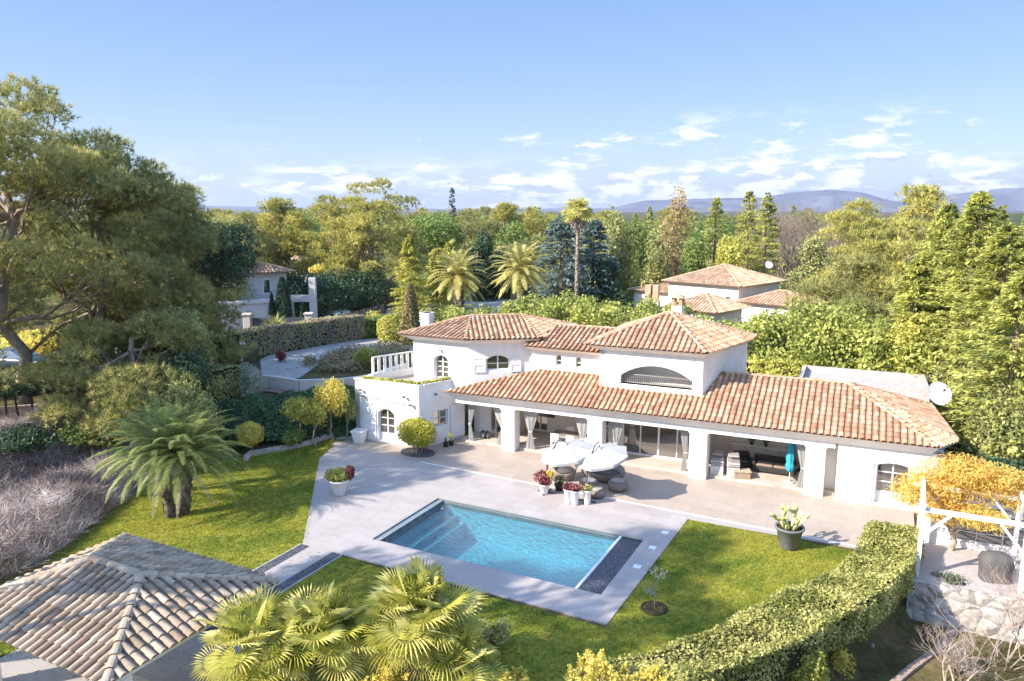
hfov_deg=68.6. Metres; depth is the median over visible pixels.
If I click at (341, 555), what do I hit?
path edging
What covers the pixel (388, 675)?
mimosa
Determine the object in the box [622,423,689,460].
sliding door
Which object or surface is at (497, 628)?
shrub
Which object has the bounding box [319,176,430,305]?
pine
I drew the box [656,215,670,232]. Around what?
pine
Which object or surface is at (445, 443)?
cactus planter
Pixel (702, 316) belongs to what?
hedge shrub
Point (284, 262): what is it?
broadleaf tree
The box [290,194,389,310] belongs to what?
pine
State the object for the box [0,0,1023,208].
sky
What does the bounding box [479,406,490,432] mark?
door
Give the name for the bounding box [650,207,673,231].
pine
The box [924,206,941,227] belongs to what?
pine
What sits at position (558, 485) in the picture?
planter
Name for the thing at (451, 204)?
conifer
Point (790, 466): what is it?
closed parasol
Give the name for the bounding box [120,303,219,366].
holm oak
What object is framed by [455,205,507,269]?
pine
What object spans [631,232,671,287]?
tree
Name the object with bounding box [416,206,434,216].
pine
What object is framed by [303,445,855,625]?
pool deck
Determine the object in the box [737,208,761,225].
broadleaf tree
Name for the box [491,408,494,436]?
folded parasol
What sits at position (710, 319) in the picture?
hedge shrub
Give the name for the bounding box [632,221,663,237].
broadleaf tree
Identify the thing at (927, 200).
pine
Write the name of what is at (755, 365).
boundary hedge
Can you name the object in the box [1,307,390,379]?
road
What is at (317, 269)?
shrub
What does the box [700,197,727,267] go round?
conifer
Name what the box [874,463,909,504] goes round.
door
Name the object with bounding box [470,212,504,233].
broadleaf tree
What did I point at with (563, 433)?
dining table
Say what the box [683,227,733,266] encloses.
broadleaf tree
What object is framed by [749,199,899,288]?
bare tree
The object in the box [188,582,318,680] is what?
fan palm
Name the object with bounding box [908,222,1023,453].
conifer
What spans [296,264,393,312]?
evergreen clump
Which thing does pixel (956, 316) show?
conifer
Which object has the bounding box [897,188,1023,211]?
mountain
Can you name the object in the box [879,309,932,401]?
tall shrub
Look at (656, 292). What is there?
chimney post
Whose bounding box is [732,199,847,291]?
bare tree
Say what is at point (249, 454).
stone edging
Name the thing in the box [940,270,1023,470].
conifer
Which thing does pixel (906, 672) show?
log edging
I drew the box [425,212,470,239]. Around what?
pine
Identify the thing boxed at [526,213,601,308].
blue cedar
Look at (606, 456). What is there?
cantilever parasol
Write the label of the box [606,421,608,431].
window
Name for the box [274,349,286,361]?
shrub
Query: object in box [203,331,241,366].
clipped column
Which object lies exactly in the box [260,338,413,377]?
driveway
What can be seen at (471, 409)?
curtain
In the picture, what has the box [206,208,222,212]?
pine
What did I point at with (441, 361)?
door
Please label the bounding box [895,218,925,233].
pine
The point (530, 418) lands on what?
curtain
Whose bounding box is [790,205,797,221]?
conifer
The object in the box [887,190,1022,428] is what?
conifer
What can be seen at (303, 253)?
broadleaf tree
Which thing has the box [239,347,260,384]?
iron gate
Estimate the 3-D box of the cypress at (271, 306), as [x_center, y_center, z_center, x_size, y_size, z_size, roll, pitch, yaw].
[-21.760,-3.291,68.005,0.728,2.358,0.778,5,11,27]
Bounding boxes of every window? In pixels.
[262,279,270,293]
[433,409,446,426]
[486,355,508,369]
[556,355,560,364]
[576,357,580,367]
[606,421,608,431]
[950,513,1023,548]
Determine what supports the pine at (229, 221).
on the ground at (894, 639)
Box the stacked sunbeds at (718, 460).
[710,449,724,474]
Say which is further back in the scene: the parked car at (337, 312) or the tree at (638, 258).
the tree at (638, 258)
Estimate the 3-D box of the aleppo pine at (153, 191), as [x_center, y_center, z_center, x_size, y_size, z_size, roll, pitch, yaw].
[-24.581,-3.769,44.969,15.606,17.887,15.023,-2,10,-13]
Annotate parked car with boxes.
[0,347,47,367]
[318,302,350,317]
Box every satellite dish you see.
[765,261,772,273]
[928,382,951,407]
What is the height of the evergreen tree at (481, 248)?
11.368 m
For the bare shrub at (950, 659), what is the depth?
23.11 m
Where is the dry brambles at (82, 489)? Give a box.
[0,395,206,581]
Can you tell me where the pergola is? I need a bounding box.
[914,476,1023,597]
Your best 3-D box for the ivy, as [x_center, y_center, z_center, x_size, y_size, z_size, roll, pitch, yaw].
[-11.891,4.292,44.224,11.357,2.665,3.435,-4,11,-22]
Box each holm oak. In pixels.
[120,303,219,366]
[147,346,218,406]
[169,213,260,333]
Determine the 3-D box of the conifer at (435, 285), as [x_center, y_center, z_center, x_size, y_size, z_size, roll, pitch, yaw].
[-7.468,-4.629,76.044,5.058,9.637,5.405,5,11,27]
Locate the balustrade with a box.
[371,351,413,378]
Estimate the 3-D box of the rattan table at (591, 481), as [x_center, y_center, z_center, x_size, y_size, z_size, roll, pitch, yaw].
[3.614,6.788,35.449,0.960,0.466,0.960,5,11,27]
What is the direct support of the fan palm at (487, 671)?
on the lawn at (671, 611)
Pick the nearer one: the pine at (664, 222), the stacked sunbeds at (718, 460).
the stacked sunbeds at (718, 460)
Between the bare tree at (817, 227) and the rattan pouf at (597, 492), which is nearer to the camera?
the rattan pouf at (597, 492)
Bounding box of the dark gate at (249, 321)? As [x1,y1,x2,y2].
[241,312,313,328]
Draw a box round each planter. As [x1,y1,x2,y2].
[350,427,368,442]
[443,437,448,446]
[448,432,453,445]
[553,475,564,491]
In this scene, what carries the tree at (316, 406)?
on the lawn at (671, 611)
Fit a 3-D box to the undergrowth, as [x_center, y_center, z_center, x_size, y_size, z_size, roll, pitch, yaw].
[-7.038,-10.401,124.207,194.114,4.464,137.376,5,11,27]
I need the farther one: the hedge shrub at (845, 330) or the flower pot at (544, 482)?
the hedge shrub at (845, 330)
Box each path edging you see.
[215,554,342,633]
[252,544,300,570]
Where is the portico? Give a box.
[289,278,317,317]
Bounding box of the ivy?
[211,384,355,447]
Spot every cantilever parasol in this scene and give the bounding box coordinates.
[538,438,592,495]
[575,442,627,504]
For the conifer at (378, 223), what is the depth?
128.87 m
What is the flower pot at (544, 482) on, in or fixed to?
on the pool deck
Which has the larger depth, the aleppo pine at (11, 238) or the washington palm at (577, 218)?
the washington palm at (577, 218)
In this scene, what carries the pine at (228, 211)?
on the ground at (894, 639)
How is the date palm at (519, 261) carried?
on the ground at (894, 639)
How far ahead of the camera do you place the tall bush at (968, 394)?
38.71 m
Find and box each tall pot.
[562,482,572,503]
[568,483,580,505]
[581,483,592,504]
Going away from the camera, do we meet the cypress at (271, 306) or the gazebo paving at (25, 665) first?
the gazebo paving at (25, 665)
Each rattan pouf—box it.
[591,486,605,498]
[607,477,628,491]
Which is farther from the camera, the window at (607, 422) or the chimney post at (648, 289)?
the chimney post at (648, 289)
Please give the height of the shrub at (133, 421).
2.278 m
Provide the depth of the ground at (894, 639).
25.45 m
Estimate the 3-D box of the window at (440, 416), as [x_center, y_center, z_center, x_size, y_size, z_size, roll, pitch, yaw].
[-4.108,4.357,42.403,0.416,0.970,0.965,5,11,29]
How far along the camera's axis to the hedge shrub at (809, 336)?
46.85 m
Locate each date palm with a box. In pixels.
[427,246,489,308]
[484,241,556,310]
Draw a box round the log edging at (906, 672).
[890,628,955,680]
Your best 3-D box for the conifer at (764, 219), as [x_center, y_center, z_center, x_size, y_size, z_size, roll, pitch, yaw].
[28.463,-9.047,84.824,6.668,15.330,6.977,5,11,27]
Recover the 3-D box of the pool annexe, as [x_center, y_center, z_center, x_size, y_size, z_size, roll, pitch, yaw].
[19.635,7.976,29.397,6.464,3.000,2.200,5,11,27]
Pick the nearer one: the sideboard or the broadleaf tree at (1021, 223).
the sideboard
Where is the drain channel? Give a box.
[420,461,857,546]
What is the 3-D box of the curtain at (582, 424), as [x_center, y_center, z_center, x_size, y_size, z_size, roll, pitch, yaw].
[3.720,5.054,39.593,0.950,2.200,0.100,5,11,27]
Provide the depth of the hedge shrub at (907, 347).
43.14 m
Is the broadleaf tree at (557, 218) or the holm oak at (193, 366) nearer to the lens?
the holm oak at (193, 366)
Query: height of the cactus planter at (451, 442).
0.750 m
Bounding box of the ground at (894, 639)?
[0,211,1023,680]
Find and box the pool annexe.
[923,489,1023,556]
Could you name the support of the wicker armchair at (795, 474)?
on the villa at (655, 384)
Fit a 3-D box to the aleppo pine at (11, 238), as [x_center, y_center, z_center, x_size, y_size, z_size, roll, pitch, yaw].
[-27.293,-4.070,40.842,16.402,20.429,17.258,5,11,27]
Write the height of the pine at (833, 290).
10.066 m
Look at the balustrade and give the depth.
44.89 m
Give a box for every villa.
[162,260,294,332]
[353,294,959,512]
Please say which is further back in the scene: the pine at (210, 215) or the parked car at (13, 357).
the pine at (210, 215)
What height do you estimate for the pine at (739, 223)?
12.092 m
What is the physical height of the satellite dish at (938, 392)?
1.781 m
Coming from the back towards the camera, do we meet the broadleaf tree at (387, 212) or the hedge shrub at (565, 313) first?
the broadleaf tree at (387, 212)
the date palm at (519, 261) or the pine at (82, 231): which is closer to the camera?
the date palm at (519, 261)
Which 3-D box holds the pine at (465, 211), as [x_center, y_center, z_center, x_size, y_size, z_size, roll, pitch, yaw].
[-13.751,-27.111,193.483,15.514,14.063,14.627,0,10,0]
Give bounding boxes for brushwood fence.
[336,303,385,316]
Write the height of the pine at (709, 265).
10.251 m
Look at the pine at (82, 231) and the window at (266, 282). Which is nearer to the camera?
the window at (266, 282)
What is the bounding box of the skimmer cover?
[633,564,641,568]
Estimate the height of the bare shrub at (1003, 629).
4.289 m
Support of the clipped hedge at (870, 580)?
on the ground at (894, 639)
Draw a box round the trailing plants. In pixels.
[360,375,450,384]
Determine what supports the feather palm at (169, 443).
on the lawn at (671, 611)
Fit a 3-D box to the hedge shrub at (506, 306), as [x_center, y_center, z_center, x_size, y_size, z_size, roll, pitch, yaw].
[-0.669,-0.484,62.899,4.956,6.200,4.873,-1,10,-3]
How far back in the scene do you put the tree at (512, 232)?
94.55 m
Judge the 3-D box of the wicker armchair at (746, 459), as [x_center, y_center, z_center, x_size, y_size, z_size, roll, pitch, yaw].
[11.681,6.015,38.068,0.850,0.670,0.800,0,10,2]
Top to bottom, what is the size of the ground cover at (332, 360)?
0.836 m
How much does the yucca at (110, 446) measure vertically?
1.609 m
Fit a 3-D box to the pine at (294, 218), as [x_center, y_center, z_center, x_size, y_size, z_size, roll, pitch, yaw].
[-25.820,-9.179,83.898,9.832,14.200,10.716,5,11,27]
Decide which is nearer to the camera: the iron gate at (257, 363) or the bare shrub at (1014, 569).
the bare shrub at (1014, 569)
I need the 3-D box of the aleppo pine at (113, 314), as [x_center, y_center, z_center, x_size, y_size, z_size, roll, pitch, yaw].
[-22.637,-3.095,48.134,11.610,16.387,11.962,5,11,27]
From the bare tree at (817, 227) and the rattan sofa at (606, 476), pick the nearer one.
the rattan sofa at (606, 476)
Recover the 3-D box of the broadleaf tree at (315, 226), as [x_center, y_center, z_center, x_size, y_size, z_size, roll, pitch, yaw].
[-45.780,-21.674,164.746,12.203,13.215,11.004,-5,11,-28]
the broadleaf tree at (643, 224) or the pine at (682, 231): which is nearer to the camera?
the broadleaf tree at (643, 224)
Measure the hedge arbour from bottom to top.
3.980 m
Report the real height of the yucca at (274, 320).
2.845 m
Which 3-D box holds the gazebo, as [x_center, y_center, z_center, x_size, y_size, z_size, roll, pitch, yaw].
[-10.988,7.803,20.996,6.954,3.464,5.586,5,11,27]
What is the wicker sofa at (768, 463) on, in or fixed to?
on the villa at (655, 384)
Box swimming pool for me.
[373,498,642,593]
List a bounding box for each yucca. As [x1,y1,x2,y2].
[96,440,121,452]
[261,312,287,324]
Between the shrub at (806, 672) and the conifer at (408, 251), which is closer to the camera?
the shrub at (806, 672)
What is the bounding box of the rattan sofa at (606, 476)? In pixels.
[581,465,624,483]
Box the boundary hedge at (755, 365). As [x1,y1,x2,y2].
[746,356,823,376]
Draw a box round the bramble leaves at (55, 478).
[0,415,176,534]
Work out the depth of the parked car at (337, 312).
72.49 m
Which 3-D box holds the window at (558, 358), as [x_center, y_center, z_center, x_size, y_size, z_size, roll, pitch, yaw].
[2.614,1.062,41.427,0.350,0.597,0.070,5,11,24]
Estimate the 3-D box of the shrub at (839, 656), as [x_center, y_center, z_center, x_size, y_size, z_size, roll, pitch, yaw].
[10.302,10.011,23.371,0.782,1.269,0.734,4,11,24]
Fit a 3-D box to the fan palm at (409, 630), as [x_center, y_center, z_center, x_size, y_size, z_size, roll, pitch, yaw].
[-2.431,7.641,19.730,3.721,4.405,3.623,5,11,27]
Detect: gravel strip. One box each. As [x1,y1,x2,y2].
[204,552,340,630]
[257,544,309,572]
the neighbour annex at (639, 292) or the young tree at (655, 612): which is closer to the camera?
the young tree at (655, 612)
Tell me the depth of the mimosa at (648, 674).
19.29 m
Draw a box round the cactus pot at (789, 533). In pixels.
[769,503,809,550]
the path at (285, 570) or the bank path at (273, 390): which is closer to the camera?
the path at (285, 570)
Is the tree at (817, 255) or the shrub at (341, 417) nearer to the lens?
the shrub at (341, 417)
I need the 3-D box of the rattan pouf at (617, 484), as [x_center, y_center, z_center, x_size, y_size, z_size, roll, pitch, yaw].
[4.989,6.776,35.358,1.000,0.520,1.000,5,11,27]
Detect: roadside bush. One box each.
[0,328,65,355]
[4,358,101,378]
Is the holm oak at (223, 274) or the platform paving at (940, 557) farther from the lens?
the holm oak at (223, 274)
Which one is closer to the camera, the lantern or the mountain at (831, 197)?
the lantern
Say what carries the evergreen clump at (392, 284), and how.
on the ground at (894, 639)
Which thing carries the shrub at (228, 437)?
on the ground at (894, 639)
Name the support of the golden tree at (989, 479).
on the ground at (894, 639)
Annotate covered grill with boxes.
[978,550,1014,583]
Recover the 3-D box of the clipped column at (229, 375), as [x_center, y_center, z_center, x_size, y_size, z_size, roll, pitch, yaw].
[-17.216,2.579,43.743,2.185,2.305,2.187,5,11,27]
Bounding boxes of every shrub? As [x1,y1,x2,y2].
[0,421,63,456]
[54,420,112,448]
[107,403,161,438]
[148,374,204,422]
[188,392,225,442]
[224,423,244,449]
[234,421,263,447]
[237,362,263,398]
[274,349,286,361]
[281,428,306,445]
[308,263,327,276]
[333,412,353,424]
[351,345,380,368]
[366,310,381,316]
[376,313,401,342]
[419,307,439,318]
[420,304,466,325]
[452,304,496,316]
[474,617,513,648]
[477,299,523,315]
[505,293,564,319]
[533,288,580,320]
[566,294,621,326]
[583,302,653,326]
[623,294,692,322]
[654,304,716,321]
[704,316,753,356]
[717,308,793,358]
[753,302,841,368]
[783,299,869,368]
[784,647,832,680]
[803,301,900,372]
[831,645,856,680]
[834,313,947,373]
[857,320,958,401]
[861,509,885,523]
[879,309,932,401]
[910,561,1023,680]
[912,620,1002,680]
[928,569,968,586]
[942,637,981,675]
[958,452,1023,479]
[969,540,1022,608]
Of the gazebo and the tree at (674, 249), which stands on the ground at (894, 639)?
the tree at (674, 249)
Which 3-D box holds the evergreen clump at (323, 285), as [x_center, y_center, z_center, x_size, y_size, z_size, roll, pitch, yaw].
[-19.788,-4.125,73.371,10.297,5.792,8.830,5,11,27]
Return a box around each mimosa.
[276,656,361,680]
[345,659,409,680]
[496,665,528,680]
[566,647,639,680]
[637,662,675,680]
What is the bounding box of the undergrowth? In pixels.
[8,253,1022,364]
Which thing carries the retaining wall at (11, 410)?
on the ground at (894, 639)
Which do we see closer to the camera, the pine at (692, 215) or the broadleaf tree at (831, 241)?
the broadleaf tree at (831, 241)
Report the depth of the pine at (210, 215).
147.04 m
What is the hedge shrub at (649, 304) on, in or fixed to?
on the ground at (894, 639)
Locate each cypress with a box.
[268,291,274,316]
[274,277,292,317]
[299,306,304,318]
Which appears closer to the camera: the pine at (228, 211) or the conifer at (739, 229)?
the conifer at (739, 229)
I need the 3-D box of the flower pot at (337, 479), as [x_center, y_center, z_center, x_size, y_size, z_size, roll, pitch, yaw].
[-8.026,6.434,34.739,1.426,1.406,1.239,5,11,27]
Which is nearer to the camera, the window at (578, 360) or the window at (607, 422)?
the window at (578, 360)
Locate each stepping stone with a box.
[333,441,349,444]
[336,436,351,439]
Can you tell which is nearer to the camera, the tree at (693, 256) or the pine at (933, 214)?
the tree at (693, 256)
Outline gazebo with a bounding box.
[0,532,279,680]
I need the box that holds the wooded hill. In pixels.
[71,213,1023,231]
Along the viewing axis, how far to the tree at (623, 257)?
86.11 m
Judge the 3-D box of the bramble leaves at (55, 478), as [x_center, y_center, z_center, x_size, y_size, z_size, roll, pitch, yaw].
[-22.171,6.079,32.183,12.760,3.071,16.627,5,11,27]
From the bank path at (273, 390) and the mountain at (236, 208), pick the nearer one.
the bank path at (273, 390)
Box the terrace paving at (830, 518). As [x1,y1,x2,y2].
[342,438,913,544]
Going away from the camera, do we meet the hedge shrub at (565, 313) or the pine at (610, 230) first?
the hedge shrub at (565, 313)
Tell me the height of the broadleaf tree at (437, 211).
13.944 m
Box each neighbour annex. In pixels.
[627,282,668,310]
[662,292,750,324]
[734,289,823,344]
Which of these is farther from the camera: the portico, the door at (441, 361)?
the portico
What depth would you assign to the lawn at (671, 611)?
27.84 m
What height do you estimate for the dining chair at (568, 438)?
0.880 m
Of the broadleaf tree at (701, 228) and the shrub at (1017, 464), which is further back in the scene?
the broadleaf tree at (701, 228)
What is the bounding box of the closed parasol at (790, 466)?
[783,443,795,483]
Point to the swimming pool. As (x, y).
(599, 576)
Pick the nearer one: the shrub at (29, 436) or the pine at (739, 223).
the shrub at (29, 436)
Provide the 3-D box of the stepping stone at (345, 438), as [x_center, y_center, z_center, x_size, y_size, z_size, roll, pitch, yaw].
[-9.679,5.625,43.458,0.840,0.050,0.560,1,10,7]
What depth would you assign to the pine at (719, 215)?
263.77 m
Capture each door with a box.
[379,409,394,441]
[436,355,447,379]
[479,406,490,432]
[496,418,500,433]
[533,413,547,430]
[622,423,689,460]
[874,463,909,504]
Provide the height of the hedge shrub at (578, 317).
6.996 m
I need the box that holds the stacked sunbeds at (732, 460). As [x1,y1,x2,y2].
[726,451,739,476]
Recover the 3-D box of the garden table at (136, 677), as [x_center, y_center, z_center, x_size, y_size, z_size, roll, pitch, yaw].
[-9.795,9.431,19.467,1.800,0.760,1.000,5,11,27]
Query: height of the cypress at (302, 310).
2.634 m
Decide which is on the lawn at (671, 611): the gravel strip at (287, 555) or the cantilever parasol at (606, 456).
the gravel strip at (287, 555)
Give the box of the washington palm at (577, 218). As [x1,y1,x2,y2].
[560,196,595,304]
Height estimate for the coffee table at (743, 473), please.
0.380 m
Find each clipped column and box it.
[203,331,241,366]
[203,362,241,406]
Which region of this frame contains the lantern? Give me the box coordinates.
[485,430,490,438]
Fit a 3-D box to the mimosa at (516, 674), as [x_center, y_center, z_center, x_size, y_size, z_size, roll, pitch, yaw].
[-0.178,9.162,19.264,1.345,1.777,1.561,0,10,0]
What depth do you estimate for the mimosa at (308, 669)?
18.80 m
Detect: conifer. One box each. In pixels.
[366,216,392,276]
[381,209,398,264]
[388,234,431,315]
[419,248,454,313]
[431,239,477,309]
[448,187,460,252]
[631,213,639,224]
[645,206,654,228]
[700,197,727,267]
[730,191,765,272]
[732,213,745,239]
[743,191,785,289]
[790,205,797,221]
[858,257,959,415]
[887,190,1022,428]
[888,203,978,378]
[902,212,917,234]
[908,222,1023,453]
[935,284,993,364]
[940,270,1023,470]
[992,205,1013,247]
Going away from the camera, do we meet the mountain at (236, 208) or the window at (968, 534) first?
the window at (968, 534)
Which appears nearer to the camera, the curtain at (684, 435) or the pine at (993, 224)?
the curtain at (684, 435)
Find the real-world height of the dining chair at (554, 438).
0.880 m
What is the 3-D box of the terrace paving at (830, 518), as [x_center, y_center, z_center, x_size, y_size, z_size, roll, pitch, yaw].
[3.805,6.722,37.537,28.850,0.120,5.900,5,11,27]
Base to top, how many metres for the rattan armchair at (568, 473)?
0.980 m
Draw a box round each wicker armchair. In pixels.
[733,451,752,467]
[791,467,800,480]
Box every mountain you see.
[65,205,608,210]
[593,190,907,211]
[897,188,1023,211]
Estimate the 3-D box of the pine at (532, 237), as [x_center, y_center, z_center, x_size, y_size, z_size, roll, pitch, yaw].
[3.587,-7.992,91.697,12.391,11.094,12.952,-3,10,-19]
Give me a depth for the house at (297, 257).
111.55 m
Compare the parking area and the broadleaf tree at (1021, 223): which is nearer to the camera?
the parking area
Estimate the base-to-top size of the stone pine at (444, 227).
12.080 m
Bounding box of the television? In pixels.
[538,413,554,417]
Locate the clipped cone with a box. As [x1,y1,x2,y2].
[399,283,420,345]
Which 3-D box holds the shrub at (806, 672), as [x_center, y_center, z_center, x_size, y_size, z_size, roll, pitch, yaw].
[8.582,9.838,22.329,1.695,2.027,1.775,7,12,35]
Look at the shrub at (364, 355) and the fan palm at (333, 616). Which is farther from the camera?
the shrub at (364, 355)
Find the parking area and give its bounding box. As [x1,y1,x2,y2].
[382,297,540,314]
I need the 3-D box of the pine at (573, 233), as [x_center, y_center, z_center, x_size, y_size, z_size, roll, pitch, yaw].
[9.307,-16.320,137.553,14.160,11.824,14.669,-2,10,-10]
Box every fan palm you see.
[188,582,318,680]
[264,581,380,680]
[349,554,487,680]
[404,615,512,680]
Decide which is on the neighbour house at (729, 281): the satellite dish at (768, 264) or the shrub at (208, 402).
the satellite dish at (768, 264)
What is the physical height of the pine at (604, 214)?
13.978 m
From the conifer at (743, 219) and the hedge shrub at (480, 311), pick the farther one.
the conifer at (743, 219)
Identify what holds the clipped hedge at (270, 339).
on the ground at (894, 639)
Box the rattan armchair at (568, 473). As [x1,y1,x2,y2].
[553,465,576,481]
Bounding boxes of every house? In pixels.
[291,255,316,282]
[661,263,786,303]
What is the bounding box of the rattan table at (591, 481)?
[578,477,598,488]
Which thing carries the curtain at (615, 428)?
hanging from the villa at (655, 384)
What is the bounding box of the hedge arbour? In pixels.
[0,379,151,421]
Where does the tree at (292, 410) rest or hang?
on the lawn at (671, 611)
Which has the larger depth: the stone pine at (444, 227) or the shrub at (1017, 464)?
the stone pine at (444, 227)
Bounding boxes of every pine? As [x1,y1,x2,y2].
[0,71,178,404]
[0,125,235,392]
[7,258,42,322]
[12,307,222,447]
[58,164,263,396]
[64,220,113,259]
[168,209,263,330]
[199,211,216,223]
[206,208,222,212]
[211,210,283,266]
[214,208,233,216]
[246,196,319,289]
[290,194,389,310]
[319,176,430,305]
[383,209,443,285]
[403,213,465,279]
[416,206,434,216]
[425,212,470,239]
[427,236,464,268]
[447,238,527,299]
[451,210,477,238]
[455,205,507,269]
[475,201,531,247]
[499,231,589,299]
[505,205,564,270]
[550,223,585,248]
[584,219,643,274]
[587,208,624,242]
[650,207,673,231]
[654,210,693,248]
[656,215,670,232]
[679,208,700,232]
[693,210,736,232]
[704,231,784,269]
[732,215,754,227]
[743,220,789,249]
[778,209,831,261]
[782,251,919,338]
[797,197,911,317]
[833,183,988,321]
[886,212,903,229]
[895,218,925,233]
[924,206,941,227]
[969,218,1022,255]
[969,238,1018,300]
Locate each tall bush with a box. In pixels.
[920,359,981,438]
[937,342,1023,458]
[959,378,1023,473]
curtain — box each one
[468,404,475,440]
[492,407,500,444]
[523,411,536,449]
[575,417,587,440]
[609,421,622,444]
[681,430,687,470]
[796,444,805,487]
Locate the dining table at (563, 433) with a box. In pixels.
[550,429,586,445]
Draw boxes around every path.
[248,388,353,396]
[264,546,331,591]
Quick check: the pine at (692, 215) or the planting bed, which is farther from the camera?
the pine at (692, 215)
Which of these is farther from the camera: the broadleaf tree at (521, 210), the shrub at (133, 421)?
the broadleaf tree at (521, 210)
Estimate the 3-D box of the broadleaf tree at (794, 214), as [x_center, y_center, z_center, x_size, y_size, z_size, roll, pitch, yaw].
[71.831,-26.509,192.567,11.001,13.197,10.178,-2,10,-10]
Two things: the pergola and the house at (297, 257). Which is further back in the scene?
the house at (297, 257)
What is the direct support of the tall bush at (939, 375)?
on the ground at (894, 639)
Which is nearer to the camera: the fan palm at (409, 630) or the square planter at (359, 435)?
the fan palm at (409, 630)
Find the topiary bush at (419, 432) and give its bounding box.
[396,416,436,452]
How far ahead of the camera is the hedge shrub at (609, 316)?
55.81 m
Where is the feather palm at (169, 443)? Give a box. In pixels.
[84,393,257,518]
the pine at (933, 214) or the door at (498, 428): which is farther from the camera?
the pine at (933, 214)
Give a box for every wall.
[0,403,55,417]
[249,375,365,391]
[906,579,1023,643]
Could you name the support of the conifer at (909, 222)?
on the ground at (894, 639)
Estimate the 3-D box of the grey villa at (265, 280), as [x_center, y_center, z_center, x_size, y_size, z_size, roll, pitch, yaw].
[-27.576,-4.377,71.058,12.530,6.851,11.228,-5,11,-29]
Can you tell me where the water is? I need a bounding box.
[384,502,615,587]
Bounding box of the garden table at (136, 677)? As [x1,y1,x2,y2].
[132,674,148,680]
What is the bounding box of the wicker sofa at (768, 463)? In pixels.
[752,453,795,475]
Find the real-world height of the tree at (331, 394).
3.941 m
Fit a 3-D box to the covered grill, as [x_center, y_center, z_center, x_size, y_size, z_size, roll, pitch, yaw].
[17.179,8.018,26.682,1.040,1.015,0.736,2,10,12]
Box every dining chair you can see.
[551,433,561,442]
[563,426,573,440]
[566,435,573,440]
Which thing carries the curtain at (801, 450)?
hanging from the villa at (655, 384)
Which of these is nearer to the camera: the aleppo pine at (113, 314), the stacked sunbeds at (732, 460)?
the stacked sunbeds at (732, 460)
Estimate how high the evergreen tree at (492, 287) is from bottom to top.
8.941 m
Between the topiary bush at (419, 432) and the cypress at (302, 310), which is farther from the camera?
the cypress at (302, 310)
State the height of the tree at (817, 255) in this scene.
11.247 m
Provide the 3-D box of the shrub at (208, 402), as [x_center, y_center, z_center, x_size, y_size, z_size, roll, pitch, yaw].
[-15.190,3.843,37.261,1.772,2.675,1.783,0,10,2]
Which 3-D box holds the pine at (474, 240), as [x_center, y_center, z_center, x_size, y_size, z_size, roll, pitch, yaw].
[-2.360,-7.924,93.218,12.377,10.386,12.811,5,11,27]
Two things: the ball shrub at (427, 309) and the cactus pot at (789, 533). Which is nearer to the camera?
the cactus pot at (789, 533)
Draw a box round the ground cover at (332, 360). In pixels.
[296,340,412,372]
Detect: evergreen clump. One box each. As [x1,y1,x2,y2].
[273,268,357,317]
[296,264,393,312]
[354,279,400,307]
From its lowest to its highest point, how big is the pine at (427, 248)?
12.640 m
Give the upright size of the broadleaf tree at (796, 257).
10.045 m
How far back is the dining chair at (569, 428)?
42.24 m
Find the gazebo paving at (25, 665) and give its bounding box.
[0,631,293,680]
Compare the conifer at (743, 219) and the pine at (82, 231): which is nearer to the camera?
the conifer at (743, 219)
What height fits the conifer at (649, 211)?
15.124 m
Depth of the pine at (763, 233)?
186.55 m
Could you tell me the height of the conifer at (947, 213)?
13.768 m
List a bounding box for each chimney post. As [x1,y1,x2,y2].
[645,284,652,300]
[652,285,659,310]
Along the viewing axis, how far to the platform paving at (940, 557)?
27.69 m
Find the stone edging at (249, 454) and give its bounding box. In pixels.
[243,432,335,461]
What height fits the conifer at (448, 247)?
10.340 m
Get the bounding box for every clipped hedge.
[230,314,366,357]
[363,314,398,338]
[563,520,925,680]
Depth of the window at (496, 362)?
42.16 m
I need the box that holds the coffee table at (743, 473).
[733,468,751,478]
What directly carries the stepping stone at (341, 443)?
on the lawn at (671, 611)
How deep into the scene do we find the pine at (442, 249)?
112.36 m
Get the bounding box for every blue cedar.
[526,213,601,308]
[563,218,626,308]
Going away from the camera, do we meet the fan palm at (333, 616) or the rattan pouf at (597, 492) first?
the fan palm at (333, 616)
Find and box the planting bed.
[401,447,434,456]
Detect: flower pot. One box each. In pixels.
[324,465,354,495]
[533,470,553,494]
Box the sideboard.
[730,441,799,466]
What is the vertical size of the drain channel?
0.012 m
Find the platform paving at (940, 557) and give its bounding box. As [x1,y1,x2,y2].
[914,542,1023,599]
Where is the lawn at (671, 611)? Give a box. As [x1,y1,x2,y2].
[0,439,852,680]
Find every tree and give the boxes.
[260,235,301,288]
[278,395,315,442]
[279,213,325,244]
[299,229,344,268]
[299,397,329,445]
[312,376,349,441]
[336,394,358,437]
[377,210,400,231]
[434,209,444,216]
[464,228,496,301]
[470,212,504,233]
[484,248,507,298]
[493,219,528,298]
[514,207,527,214]
[539,211,574,248]
[564,220,634,295]
[593,258,630,308]
[605,205,640,306]
[620,219,689,283]
[624,216,651,299]
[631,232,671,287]
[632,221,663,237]
[640,564,667,615]
[649,184,695,283]
[678,230,707,274]
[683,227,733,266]
[688,215,734,265]
[713,232,744,266]
[716,217,741,239]
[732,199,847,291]
[734,199,841,289]
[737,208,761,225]
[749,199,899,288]
[759,196,880,295]
[773,231,834,282]
[776,211,810,249]
[784,232,834,297]
[817,224,850,266]
[884,452,1023,550]
[1019,215,1023,236]
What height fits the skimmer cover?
0.022 m

